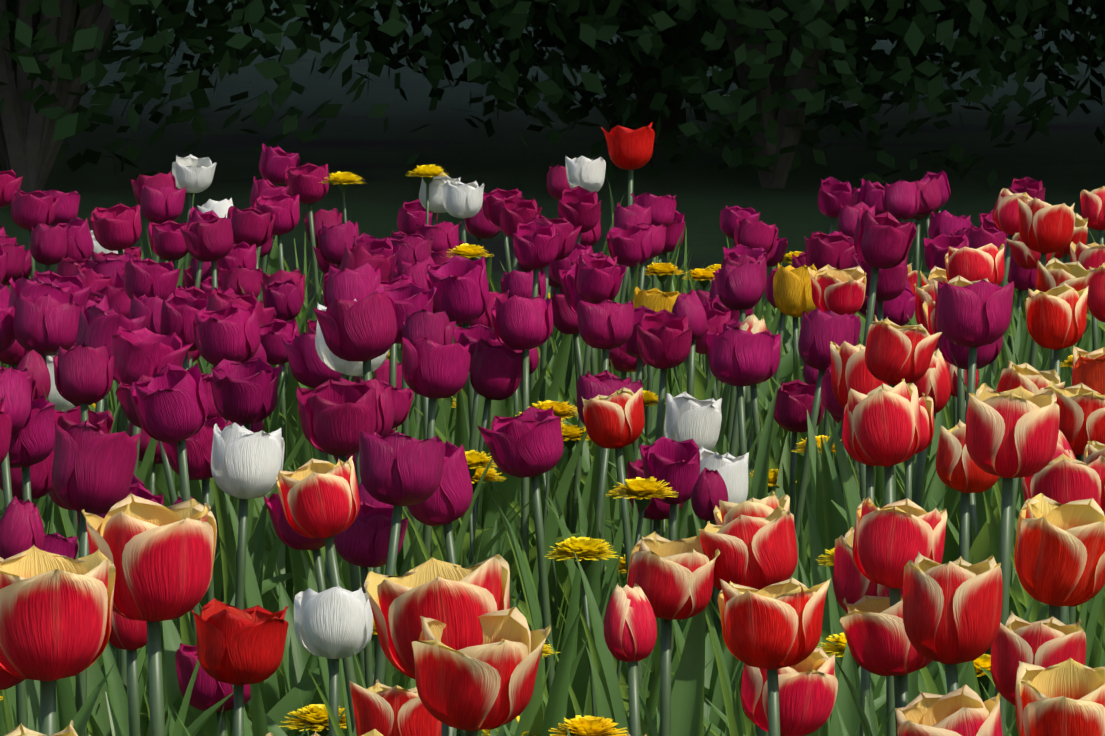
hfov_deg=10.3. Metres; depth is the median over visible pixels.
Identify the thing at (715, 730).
tulip foliage
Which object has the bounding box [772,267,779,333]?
grass tuft
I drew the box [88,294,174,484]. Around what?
purple tulip
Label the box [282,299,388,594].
white tulip
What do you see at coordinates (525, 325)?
purple tulip
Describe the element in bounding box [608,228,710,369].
grass tuft
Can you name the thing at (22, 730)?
red cream tulip
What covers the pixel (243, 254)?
purple tulip
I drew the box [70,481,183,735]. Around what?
purple tulip
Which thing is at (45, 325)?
purple tulip
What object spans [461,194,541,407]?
purple tulip
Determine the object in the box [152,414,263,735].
purple tulip
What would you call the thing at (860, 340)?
tulip foliage
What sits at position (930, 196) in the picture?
purple tulip
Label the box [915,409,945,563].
tulip foliage
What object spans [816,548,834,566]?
dandelion
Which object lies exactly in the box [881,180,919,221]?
purple tulip
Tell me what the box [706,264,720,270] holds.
dandelion
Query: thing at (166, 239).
purple tulip
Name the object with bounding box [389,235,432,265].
purple tulip
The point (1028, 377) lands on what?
tulip
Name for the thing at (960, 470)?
red cream tulip
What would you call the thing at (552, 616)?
grass tuft
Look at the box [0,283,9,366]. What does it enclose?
purple tulip
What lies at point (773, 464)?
purple tulip
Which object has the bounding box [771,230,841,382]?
purple tulip
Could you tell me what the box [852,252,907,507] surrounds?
purple tulip
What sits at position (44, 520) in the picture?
purple tulip
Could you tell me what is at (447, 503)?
purple tulip
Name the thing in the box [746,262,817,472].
tulip
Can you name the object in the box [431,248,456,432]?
purple tulip
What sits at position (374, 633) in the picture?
dandelion
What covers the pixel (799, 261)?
purple tulip
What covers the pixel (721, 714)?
tulip foliage
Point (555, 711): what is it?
tulip foliage
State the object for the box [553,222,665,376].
purple tulip
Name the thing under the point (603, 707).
tulip foliage
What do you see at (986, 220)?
purple tulip
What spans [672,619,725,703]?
tulip foliage
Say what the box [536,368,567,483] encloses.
grass tuft
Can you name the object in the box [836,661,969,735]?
tulip foliage
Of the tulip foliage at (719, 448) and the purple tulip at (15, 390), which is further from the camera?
the tulip foliage at (719, 448)
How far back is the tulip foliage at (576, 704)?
4.81 m
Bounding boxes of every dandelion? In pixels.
[279,704,346,735]
[324,171,361,222]
[372,617,376,679]
[409,164,446,224]
[447,243,490,260]
[465,450,496,563]
[470,465,505,564]
[482,716,519,735]
[515,412,565,628]
[527,400,577,606]
[542,642,560,656]
[544,536,617,716]
[548,715,627,735]
[561,424,589,529]
[606,477,678,681]
[618,556,625,572]
[643,390,665,411]
[645,262,681,394]
[662,519,665,536]
[681,268,714,366]
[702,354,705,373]
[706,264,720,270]
[750,469,778,496]
[782,251,802,324]
[792,435,835,453]
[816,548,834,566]
[817,633,859,671]
[944,654,990,701]
[1061,355,1072,366]
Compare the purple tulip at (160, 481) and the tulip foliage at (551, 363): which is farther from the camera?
the tulip foliage at (551, 363)
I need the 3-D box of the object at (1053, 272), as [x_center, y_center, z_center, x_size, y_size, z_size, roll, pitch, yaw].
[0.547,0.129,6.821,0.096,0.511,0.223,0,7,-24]
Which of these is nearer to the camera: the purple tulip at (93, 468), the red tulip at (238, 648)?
the red tulip at (238, 648)
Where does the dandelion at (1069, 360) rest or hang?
on the ground
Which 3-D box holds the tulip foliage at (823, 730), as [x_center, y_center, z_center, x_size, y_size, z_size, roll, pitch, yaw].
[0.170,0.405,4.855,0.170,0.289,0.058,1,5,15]
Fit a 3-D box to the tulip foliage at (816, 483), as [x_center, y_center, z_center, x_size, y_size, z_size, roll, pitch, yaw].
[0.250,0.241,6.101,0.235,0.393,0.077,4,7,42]
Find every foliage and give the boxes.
[0,703,5,735]
[12,691,59,732]
[28,661,115,735]
[36,718,39,732]
[102,644,199,735]
[108,399,111,413]
[137,548,221,733]
[140,492,314,717]
[144,689,223,735]
[146,716,167,735]
[165,710,171,735]
[174,710,306,735]
[178,480,237,613]
[195,357,204,373]
[199,604,344,735]
[203,685,252,735]
[241,287,306,444]
[253,410,297,611]
[262,235,282,301]
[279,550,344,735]
[308,642,366,735]
[311,282,322,320]
[401,394,417,432]
[402,510,486,568]
[403,508,520,735]
[409,529,422,569]
[414,396,512,442]
[431,519,557,667]
[456,549,517,735]
[464,682,536,735]
[486,253,491,290]
[495,627,651,735]
[496,720,512,735]
[499,506,580,715]
[503,725,510,735]
[509,604,582,735]
[519,620,587,735]
[535,336,585,522]
[535,349,556,407]
[548,483,594,536]
[574,552,714,733]
[580,515,649,585]
[582,357,647,384]
[586,635,677,735]
[604,384,730,540]
[616,262,664,435]
[639,695,721,735]
[640,712,711,735]
[644,664,660,731]
[656,707,659,732]
[671,491,843,735]
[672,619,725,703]
[672,624,736,735]
[684,360,780,451]
[685,264,803,375]
[703,620,885,735]
[703,660,743,735]
[705,636,831,735]
[709,478,810,732]
[725,679,746,735]
[744,297,799,434]
[753,706,894,735]
[758,406,791,489]
[768,557,810,735]
[807,410,826,561]
[816,721,826,735]
[821,436,847,628]
[825,550,942,692]
[828,642,859,735]
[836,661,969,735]
[855,313,864,344]
[858,666,877,733]
[896,358,1006,495]
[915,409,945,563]
[918,672,1014,711]
[926,380,1071,457]
[937,598,1033,734]
[943,686,1018,735]
[944,366,1001,509]
[949,384,979,423]
[972,603,1047,698]
[976,348,1066,390]
[978,349,1050,384]
[979,618,1104,686]
[981,683,1011,735]
[983,483,1012,586]
[997,335,1071,386]
[998,311,1028,375]
[998,333,1049,380]
[1005,316,1076,371]
[1012,549,1048,607]
[1013,289,1025,319]
[1013,527,1015,548]
[1015,494,1020,531]
[1038,335,1104,352]
[1041,513,1104,621]
[1064,347,1072,385]
[1070,305,1090,354]
[1076,320,1089,346]
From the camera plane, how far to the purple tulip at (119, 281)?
7.52 m
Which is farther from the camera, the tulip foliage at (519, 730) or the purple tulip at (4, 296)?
the purple tulip at (4, 296)
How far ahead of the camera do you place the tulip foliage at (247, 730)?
4.51 m
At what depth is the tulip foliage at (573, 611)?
5.62 m
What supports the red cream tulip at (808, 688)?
on the ground
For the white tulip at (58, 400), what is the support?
on the ground
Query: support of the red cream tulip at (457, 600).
on the ground
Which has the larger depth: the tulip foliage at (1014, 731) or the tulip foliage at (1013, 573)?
the tulip foliage at (1013, 573)
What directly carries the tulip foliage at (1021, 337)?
on the ground
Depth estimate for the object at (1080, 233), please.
8.11 m
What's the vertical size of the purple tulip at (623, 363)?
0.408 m
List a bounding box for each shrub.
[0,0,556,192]
[6,0,281,138]
[9,0,309,96]
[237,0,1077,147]
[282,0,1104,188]
[450,0,1082,104]
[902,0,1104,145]
[999,0,1094,26]
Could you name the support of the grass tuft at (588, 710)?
on the ground
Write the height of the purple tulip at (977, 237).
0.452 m
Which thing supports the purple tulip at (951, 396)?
on the ground
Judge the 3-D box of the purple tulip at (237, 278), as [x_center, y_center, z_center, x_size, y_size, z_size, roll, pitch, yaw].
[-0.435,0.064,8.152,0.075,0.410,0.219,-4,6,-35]
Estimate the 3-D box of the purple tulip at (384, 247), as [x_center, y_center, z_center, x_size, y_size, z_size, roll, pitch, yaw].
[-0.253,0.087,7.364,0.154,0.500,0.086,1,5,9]
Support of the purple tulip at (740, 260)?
on the ground
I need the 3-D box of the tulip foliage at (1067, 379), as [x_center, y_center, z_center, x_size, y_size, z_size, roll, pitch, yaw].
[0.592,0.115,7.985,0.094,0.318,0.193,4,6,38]
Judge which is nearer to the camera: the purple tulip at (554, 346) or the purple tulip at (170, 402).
the purple tulip at (170, 402)
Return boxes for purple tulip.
[0,169,22,368]
[0,224,5,235]
[0,235,16,244]
[0,243,25,282]
[0,244,8,365]
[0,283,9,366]
[0,307,15,353]
[0,340,28,367]
[0,366,46,512]
[0,367,116,689]
[0,395,11,733]
[0,450,53,499]
[0,496,111,732]
[0,506,4,520]
[7,249,31,284]
[8,276,73,503]
[8,395,71,685]
[11,189,59,277]
[12,350,50,502]
[13,293,79,533]
[26,420,233,735]
[29,270,91,531]
[30,222,68,270]
[34,413,113,533]
[35,189,79,265]
[43,303,147,540]
[43,532,78,559]
[49,488,108,694]
[52,343,113,660]
[52,406,113,537]
[55,216,110,400]
[57,257,86,276]
[59,326,291,602]
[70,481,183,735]
[72,402,120,432]
[74,265,112,299]
[74,475,144,699]
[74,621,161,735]
[75,294,108,411]
[79,252,132,383]
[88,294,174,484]
[89,285,130,432]
[91,203,141,254]
[92,251,139,406]
[108,496,298,735]
[110,267,124,432]
[115,367,253,717]
[117,383,122,432]
[124,246,141,259]
[124,256,179,299]
[126,417,172,503]
[128,422,162,494]
[130,362,216,735]
[131,171,175,260]
[138,301,305,546]
[140,185,188,270]
[148,220,187,262]
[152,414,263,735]
[159,221,187,269]
[160,292,209,481]
[175,285,211,494]
[175,643,250,735]
[179,214,287,419]
[182,351,191,367]
[183,266,212,373]
[187,207,231,366]
[190,257,219,282]
[190,365,253,534]
[192,350,200,362]
[199,373,280,608]
[200,276,220,367]
[206,287,263,541]
[210,301,276,421]
[210,357,284,721]
[217,241,270,420]
[218,265,263,306]
[219,285,234,294]
[227,206,274,247]
[230,420,263,559]
[232,430,445,735]
[247,501,408,735]
[248,342,288,432]
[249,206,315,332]
[250,176,288,261]
[254,192,308,388]
[259,143,299,299]
[259,318,352,464]
[260,235,272,257]
[260,268,305,433]
[263,276,301,377]
[263,493,400,707]
[273,162,328,332]
[279,233,399,437]
[281,332,407,519]
[285,262,380,691]
[292,359,401,447]
[293,319,394,470]
[293,335,296,604]
[296,378,377,686]
[298,207,341,318]
[305,220,358,389]
[312,246,336,273]
[313,287,532,689]
[320,427,397,572]
[322,376,405,688]
[339,241,392,380]
[358,481,422,674]
[360,273,499,553]
[360,378,413,428]
[370,282,493,575]
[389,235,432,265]
[389,256,434,551]
[390,230,433,348]
[397,199,437,234]
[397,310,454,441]
[402,309,522,560]
[402,337,492,686]
[407,440,508,563]
[416,220,466,394]
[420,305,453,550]
[426,255,548,554]
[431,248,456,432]
[441,337,534,569]
[442,323,604,581]
[451,219,563,484]
[452,270,545,421]
[457,289,519,587]
[458,295,586,611]
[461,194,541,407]
[461,391,520,487]
[465,207,549,286]
[478,406,618,728]
[482,187,521,293]
[488,280,508,416]
[490,299,633,605]
[501,262,560,364]
[511,347,567,623]
[511,370,631,664]
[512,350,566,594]
[519,186,601,398]
[520,251,626,634]
[530,213,581,401]
[537,251,615,379]
[537,268,574,403]
[539,286,560,355]
[543,309,692,539]
[543,375,642,719]
[544,254,617,484]
[547,164,570,348]
[547,294,583,483]
[549,243,611,531]
[550,287,563,359]
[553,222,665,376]
[558,263,656,520]
[561,372,643,483]
[567,347,655,534]
[580,211,626,302]
[607,225,715,422]
[608,302,716,467]
[610,305,688,586]
[612,436,710,716]
[614,202,650,303]
[618,459,683,652]
[619,467,748,717]
[621,327,777,718]
[631,192,683,435]
[641,289,715,528]
[657,210,685,395]
[658,252,688,392]
[672,273,720,398]
[679,253,766,466]
[683,205,759,292]
[695,218,780,388]
[695,308,758,454]
[696,289,722,397]
[705,294,802,447]
[713,261,762,473]
[722,266,784,462]
[723,244,779,438]
[723,319,752,456]
[734,242,784,356]
[748,306,854,546]
[750,333,788,491]
[751,363,818,500]
[757,231,854,458]
[761,237,787,326]
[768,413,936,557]
[769,250,823,435]
[769,310,860,468]
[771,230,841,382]
[774,379,824,572]
[776,414,837,464]
[778,427,851,484]
[781,176,855,380]
[796,207,916,490]
[821,364,875,496]
[823,286,914,455]
[838,201,874,236]
[845,235,856,267]
[852,186,859,205]
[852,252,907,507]
[858,178,884,215]
[860,297,873,322]
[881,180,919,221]
[904,177,930,324]
[911,210,1027,324]
[913,170,950,212]
[915,177,940,271]
[924,234,968,408]
[924,443,930,488]
[931,348,952,444]
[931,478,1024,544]
[936,317,1002,494]
[937,279,1013,563]
[950,224,982,383]
[965,224,1015,382]
[979,210,1016,352]
[1007,252,1040,354]
[1008,176,1044,295]
[1010,293,1025,336]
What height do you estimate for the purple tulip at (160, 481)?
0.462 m
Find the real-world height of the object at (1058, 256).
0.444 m
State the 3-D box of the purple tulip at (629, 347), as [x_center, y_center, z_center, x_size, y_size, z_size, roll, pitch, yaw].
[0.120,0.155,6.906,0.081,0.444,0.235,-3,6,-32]
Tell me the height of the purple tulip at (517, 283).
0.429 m
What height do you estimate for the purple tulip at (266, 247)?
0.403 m
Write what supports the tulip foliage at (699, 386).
on the ground
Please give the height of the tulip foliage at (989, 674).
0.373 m
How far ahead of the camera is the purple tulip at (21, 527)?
4.80 m
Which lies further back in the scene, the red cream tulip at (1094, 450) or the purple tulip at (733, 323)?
the purple tulip at (733, 323)
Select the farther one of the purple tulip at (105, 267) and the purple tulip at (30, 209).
the purple tulip at (30, 209)
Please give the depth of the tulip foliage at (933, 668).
5.33 m
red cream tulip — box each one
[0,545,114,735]
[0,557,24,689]
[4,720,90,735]
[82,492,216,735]
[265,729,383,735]
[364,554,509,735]
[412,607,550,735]
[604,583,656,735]
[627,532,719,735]
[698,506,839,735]
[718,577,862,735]
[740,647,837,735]
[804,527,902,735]
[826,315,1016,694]
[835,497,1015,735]
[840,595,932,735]
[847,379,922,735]
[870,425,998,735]
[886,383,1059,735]
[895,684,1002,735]
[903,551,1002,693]
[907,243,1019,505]
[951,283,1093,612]
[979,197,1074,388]
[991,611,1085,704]
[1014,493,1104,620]
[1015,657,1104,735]
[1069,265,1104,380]
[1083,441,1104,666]
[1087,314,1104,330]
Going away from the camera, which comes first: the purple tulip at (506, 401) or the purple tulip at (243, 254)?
the purple tulip at (506, 401)
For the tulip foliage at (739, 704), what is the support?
on the ground
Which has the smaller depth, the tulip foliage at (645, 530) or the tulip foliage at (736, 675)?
the tulip foliage at (736, 675)
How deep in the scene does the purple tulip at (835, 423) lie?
7.62 m
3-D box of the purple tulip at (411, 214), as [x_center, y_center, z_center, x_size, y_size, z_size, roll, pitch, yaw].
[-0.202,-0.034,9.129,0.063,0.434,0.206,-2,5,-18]
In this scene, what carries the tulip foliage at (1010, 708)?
on the ground
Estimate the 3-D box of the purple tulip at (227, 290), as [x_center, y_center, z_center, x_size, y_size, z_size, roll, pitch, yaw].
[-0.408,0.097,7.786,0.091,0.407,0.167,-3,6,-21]
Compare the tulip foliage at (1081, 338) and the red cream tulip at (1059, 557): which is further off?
the tulip foliage at (1081, 338)
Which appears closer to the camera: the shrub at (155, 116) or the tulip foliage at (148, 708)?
the tulip foliage at (148, 708)
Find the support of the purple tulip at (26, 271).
on the ground
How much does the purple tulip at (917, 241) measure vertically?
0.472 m
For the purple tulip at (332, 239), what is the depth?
8.18 m
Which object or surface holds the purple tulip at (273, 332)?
on the ground
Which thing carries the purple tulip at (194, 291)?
on the ground
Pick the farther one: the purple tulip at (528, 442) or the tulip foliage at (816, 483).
the tulip foliage at (816, 483)
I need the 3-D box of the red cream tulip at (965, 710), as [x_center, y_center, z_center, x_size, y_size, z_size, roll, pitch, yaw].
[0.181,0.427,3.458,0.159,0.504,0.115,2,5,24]
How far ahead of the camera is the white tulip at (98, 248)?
8.52 m
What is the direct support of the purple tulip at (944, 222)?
on the ground
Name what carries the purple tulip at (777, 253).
on the ground
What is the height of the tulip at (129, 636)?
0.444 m
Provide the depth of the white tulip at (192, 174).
9.13 m
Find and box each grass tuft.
[87,694,102,735]
[105,692,233,735]
[254,499,275,550]
[267,529,284,697]
[267,569,291,696]
[286,232,319,324]
[294,238,310,322]
[410,678,415,688]
[515,518,539,607]
[519,488,555,625]
[522,591,569,665]
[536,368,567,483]
[543,654,592,715]
[555,449,617,522]
[555,471,617,532]
[556,574,568,629]
[578,625,629,733]
[585,443,661,536]
[596,617,672,710]
[604,225,705,291]
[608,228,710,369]
[639,265,701,391]
[671,368,675,396]
[701,265,792,351]
[726,236,787,350]
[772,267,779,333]
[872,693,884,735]
[919,261,921,287]
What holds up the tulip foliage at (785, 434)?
on the ground
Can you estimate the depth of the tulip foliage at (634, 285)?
8.14 m
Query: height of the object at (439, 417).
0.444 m
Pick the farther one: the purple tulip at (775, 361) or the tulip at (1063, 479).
the purple tulip at (775, 361)
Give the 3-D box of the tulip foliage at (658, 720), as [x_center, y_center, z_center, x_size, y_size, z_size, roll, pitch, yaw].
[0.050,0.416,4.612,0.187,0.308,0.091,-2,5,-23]
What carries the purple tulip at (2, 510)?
on the ground
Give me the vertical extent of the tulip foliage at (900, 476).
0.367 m
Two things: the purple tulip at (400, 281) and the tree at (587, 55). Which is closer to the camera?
the purple tulip at (400, 281)
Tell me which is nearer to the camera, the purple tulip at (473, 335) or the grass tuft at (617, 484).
the purple tulip at (473, 335)
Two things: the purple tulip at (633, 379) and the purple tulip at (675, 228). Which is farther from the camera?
the purple tulip at (675, 228)
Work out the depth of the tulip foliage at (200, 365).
7.47 m
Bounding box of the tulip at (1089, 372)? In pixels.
[1074,354,1104,668]
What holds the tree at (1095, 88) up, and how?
on the ground
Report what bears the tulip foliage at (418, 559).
on the ground
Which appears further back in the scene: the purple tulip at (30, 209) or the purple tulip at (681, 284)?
the purple tulip at (681, 284)
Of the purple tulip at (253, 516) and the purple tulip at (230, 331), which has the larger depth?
the purple tulip at (253, 516)
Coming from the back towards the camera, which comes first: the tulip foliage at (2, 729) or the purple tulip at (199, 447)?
the purple tulip at (199, 447)
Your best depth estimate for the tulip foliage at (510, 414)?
7.48 m
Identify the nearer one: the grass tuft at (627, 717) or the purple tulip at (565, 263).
the grass tuft at (627, 717)
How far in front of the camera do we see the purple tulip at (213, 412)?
5.99 m
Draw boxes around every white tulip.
[46,356,141,465]
[90,230,123,259]
[172,154,216,287]
[188,423,320,735]
[198,197,232,217]
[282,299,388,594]
[294,585,372,735]
[400,175,460,346]
[442,180,484,326]
[559,156,623,345]
[630,391,721,538]
[681,445,748,691]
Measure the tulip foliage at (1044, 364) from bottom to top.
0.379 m
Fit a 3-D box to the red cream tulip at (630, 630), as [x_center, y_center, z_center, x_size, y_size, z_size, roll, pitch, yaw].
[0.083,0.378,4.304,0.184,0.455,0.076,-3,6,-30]
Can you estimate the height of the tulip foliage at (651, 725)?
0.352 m
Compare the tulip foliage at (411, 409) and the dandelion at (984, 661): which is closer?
the dandelion at (984, 661)
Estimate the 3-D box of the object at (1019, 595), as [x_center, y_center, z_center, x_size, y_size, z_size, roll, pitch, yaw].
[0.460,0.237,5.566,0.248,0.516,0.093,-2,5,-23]
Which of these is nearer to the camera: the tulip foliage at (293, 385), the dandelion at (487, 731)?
the dandelion at (487, 731)
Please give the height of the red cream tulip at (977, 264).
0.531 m
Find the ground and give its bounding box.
[0,0,1104,443]
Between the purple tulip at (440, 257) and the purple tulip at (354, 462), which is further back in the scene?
the purple tulip at (440, 257)
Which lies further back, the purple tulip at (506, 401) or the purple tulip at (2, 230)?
the purple tulip at (2, 230)
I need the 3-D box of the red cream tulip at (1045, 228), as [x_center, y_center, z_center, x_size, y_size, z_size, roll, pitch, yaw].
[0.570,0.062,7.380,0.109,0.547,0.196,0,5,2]
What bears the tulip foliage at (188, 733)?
on the ground
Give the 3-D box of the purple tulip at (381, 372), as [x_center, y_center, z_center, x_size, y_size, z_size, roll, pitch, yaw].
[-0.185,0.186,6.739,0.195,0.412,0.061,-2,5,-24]
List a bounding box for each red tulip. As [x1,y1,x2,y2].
[192,598,288,735]
[601,122,686,301]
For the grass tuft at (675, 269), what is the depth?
10.36 m
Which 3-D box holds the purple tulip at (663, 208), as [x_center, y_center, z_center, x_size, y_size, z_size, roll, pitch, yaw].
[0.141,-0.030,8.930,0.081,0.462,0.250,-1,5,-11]
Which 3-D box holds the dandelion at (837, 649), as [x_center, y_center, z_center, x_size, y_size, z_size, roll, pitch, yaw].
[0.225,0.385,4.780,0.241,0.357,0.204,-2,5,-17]
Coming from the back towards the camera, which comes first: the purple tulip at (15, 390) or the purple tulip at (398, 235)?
the purple tulip at (398, 235)
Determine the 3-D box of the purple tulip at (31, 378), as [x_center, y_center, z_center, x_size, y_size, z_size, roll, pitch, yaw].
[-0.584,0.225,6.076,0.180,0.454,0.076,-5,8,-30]
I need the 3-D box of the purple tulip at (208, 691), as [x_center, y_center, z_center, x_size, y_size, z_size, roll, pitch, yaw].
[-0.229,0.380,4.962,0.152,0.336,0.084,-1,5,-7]
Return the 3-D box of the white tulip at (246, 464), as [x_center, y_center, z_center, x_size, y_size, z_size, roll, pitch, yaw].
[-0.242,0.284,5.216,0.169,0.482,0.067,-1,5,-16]
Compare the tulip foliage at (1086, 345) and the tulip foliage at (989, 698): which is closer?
the tulip foliage at (989, 698)
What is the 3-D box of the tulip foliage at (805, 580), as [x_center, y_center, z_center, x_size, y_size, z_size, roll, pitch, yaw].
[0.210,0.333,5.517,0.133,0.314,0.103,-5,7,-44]
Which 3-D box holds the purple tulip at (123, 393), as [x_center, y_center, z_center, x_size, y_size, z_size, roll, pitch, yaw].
[-0.332,0.235,5.778,0.146,0.483,0.097,-5,7,-21]
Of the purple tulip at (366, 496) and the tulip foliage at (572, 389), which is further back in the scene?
the tulip foliage at (572, 389)
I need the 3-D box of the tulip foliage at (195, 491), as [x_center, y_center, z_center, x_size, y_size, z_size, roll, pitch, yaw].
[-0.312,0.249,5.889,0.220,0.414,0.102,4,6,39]
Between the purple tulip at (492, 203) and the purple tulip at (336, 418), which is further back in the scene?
the purple tulip at (492, 203)
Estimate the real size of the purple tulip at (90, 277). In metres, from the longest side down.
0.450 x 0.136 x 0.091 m
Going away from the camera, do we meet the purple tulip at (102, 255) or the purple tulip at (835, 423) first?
the purple tulip at (835, 423)
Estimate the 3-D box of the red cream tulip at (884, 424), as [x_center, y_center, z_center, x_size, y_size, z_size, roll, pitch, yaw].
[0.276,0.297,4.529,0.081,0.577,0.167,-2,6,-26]
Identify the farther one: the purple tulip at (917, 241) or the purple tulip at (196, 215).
the purple tulip at (917, 241)
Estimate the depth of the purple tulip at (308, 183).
9.06 m
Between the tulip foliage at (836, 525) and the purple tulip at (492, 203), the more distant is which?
the purple tulip at (492, 203)
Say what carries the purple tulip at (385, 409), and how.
on the ground
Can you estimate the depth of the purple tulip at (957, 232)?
8.56 m
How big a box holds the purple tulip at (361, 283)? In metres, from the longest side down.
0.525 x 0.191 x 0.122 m
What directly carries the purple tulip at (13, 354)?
on the ground
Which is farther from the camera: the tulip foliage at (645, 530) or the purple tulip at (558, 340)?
the purple tulip at (558, 340)
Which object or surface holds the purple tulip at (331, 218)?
on the ground
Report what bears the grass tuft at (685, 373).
on the ground
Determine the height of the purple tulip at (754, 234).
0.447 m
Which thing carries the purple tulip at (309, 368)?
on the ground
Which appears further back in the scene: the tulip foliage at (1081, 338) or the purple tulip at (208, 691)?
the tulip foliage at (1081, 338)
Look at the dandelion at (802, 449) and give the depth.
6.37 m
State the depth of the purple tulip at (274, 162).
9.17 m
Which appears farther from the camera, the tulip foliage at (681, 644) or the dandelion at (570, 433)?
the dandelion at (570, 433)
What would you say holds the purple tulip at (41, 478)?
on the ground
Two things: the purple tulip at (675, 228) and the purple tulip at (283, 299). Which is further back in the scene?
the purple tulip at (675, 228)
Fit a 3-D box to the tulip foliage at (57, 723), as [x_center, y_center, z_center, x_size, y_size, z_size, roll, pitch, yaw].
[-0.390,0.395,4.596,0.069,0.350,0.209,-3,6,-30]
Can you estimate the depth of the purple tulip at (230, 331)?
6.34 m
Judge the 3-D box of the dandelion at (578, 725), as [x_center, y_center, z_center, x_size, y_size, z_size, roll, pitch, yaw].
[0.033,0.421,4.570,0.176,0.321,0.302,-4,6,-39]
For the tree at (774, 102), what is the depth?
16.53 m
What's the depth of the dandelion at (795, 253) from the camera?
9.12 m
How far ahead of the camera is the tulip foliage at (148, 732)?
4.38 m
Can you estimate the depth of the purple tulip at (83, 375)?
5.74 m
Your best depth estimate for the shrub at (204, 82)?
21.94 m
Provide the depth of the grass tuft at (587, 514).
7.39 m
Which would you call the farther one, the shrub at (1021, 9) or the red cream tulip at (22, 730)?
the shrub at (1021, 9)
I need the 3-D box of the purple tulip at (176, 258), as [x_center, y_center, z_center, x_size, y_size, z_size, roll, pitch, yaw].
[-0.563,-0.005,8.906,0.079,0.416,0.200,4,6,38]
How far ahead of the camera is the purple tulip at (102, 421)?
5.99 m
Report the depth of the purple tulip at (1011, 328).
8.84 m
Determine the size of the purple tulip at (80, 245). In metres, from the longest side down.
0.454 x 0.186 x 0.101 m
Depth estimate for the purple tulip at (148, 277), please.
7.21 m
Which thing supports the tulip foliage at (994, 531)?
on the ground
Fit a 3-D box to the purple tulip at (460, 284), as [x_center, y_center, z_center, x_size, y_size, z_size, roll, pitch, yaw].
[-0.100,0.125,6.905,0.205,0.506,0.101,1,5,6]
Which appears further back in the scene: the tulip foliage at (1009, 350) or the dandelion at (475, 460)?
the tulip foliage at (1009, 350)
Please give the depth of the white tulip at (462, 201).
8.73 m
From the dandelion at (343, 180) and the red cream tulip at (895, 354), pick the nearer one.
the red cream tulip at (895, 354)
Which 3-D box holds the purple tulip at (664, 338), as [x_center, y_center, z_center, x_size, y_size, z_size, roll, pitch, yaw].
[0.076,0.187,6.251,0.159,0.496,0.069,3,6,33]
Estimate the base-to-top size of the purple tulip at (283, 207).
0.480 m
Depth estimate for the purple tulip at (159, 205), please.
8.77 m
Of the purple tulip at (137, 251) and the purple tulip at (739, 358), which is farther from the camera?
the purple tulip at (137, 251)
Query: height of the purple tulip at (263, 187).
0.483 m
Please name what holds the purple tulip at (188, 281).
on the ground
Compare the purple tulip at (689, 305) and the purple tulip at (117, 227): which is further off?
the purple tulip at (117, 227)
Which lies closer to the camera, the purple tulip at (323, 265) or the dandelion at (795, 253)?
the purple tulip at (323, 265)
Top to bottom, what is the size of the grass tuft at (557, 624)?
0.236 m
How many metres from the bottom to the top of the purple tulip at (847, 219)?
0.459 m
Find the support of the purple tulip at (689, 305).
on the ground
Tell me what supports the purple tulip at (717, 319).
on the ground
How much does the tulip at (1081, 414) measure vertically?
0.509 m
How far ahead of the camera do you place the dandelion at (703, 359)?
8.55 m
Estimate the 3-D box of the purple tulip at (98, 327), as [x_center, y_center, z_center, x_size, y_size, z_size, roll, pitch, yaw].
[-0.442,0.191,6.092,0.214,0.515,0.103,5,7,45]
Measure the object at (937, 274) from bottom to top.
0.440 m
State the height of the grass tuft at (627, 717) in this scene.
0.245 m
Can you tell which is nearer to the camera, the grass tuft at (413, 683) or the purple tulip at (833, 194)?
the grass tuft at (413, 683)

